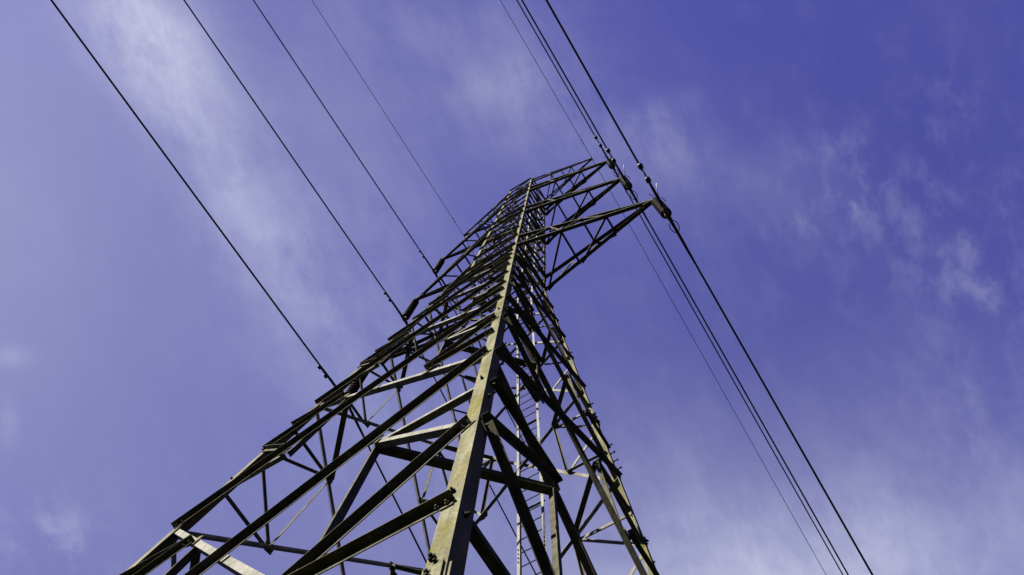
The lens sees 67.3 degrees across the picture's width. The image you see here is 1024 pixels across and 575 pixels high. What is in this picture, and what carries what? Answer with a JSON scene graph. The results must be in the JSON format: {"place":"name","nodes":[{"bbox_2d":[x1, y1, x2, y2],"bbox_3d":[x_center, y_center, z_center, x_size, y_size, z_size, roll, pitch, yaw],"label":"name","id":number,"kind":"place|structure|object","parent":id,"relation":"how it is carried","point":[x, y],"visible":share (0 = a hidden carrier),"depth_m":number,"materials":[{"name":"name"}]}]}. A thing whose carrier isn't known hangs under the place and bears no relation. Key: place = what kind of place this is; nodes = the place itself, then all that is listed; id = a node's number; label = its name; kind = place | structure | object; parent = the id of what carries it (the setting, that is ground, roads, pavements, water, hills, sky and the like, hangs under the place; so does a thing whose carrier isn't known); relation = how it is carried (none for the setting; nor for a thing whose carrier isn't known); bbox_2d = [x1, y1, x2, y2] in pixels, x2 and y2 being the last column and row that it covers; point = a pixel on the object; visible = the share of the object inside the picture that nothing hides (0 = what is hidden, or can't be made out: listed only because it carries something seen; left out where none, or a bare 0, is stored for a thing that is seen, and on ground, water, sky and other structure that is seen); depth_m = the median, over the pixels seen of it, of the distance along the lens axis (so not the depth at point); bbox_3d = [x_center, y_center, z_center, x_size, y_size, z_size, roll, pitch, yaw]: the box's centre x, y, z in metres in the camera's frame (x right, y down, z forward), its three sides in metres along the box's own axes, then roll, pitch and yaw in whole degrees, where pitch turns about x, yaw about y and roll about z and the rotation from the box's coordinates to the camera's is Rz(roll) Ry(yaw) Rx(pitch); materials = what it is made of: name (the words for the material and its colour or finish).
{"place":"outdoors","nodes":[
{"label":"outdoors","id":0,"kind":"place"},
{"bbox_2d":[0,0,1023,574],"label":"sky","id":1,"kind":"structure","parent":0,"point":[844,179],"materials":[{"name":"blue"}]},
{"bbox_3d":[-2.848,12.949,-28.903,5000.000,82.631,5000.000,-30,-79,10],"label":"ground","id":2,"kind":"structure","parent":0,"visible":0},
{"bbox_2d":[119,158,659,574],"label":"electricity pylon","id":3,"kind":"object","parent":2,"relation":"on","point":[457,530],"visible":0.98,"depth_m":8.91,"materials":[{"name":"metal"}]},
{"bbox_2d":[345,372,369,406],"bbox_3d":[-3.991,2.455,19.867,0.449,2.438,0.256,31,-76,-5],"label":"insulator string","id":4,"kind":"object","parent":3,"relation":"hanging from","point":[353,387],"visible":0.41,"depth_m":19.43,"materials":[{"name":"ceramic"}]},
{"bbox_2d":[50,0,426,562],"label":"overhead conductor","id":5,"kind":"object","parent":4,"relation":"hanging from","point":[319,367],"visible":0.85,"depth_m":17.66,"materials":[{"name":"metal"}]},
{"bbox_2d":[400,298,418,322],"bbox_3d":[-3.388,0.725,25.751,0.449,2.438,0.256,31,-76,-5],"label":"insulator string","id":6,"kind":"object","parent":3,"relation":"hanging from","point":[409,310],"visible":1,"depth_m":25.44,"materials":[{"name":"ceramic"}]},
{"bbox_2d":[183,0,535,573],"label":"overhead conductor","id":7,"kind":"object","parent":6,"relation":"hanging from","point":[394,305],"visible":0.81,"depth_m":23.61,"materials":[{"name":"metal"}]},
{"bbox_2d":[312,1,543,385],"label":"earth wire","id":8,"kind":"object","parent":3,"relation":"attached to","point":[398,134],"visible":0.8,"depth_m":35.14,"materials":[{"name":"metal"}]},
{"bbox_2d":[431,258,444,275],"bbox_3d":[-3.018,-0.891,31.775,0.449,2.438,0.256,31,-76,-5],"label":"insulator string","id":9,"kind":"object","parent":3,"relation":"hanging from","point":[439,265],"visible":1,"depth_m":31.33,"materials":[{"name":"ceramic"}]},
{"bbox_2d":[253,0,543,480],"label":"overhead conductor","id":10,"kind":"object","parent":9,"relation":"hanging from","point":[423,256],"visible":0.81,"depth_m":29.39,"materials":[{"name":"metal"}]},
{"bbox_2d":[605,157,618,176],"bbox_3d":[3.946,-4.878,30.304,0.376,2.511,0.784,-30,-79,10],"label":"insulator string","id":11,"kind":"object","parent":3,"relation":"hanging from","point":[611,164],"visible":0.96,"depth_m":29.49,"materials":[{"name":"ceramic"}]},
{"bbox_2d":[516,0,842,574],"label":"overhead conductor","id":12,"kind":"object","parent":11,"relation":"hanging from","point":[605,154],"visible":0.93,"depth_m":28.26,"materials":[{"name":"metal"}]},
{"bbox_2d":[618,165,637,199],"bbox_3d":[3.656,-3.308,24.263,0.376,2.511,0.784,-30,-79,10],"label":"insulator string","id":13,"kind":"object","parent":3,"relation":"hanging from","point":[627,184],"visible":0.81,"depth_m":23.47,"materials":[{"name":"ceramic"}]},
{"bbox_2d":[521,0,848,574],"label":"overhead conductor","id":14,"kind":"object","parent":13,"relation":"hanging from","point":[621,173],"visible":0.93,"depth_m":22.43,"materials":[{"name":"metal"}]},
{"bbox_2d":[500,0,825,573],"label":"earth wire","id":15,"kind":"object","parent":3,"relation":"attached to","point":[666,291],"visible":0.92,"depth_m":34.18,"materials":[{"name":"metal"}]},
{"bbox_2d":[649,183,679,232],"bbox_3d":[3.609,-1.900,18.264,0.376,2.511,0.784,-30,-79,10],"label":"insulator string","id":16,"kind":"object","parent":3,"relation":"hanging from","point":[665,212],"visible":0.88,"depth_m":17.59,"materials":[{"name":"ceramic"}]},
{"bbox_2d":[545,0,873,574],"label":"overhead conductor","id":17,"kind":"object","parent":16,"relation":"hanging from","point":[647,178],"visible":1,"depth_m":16.64,"materials":[{"name":"metal"}]}
]}

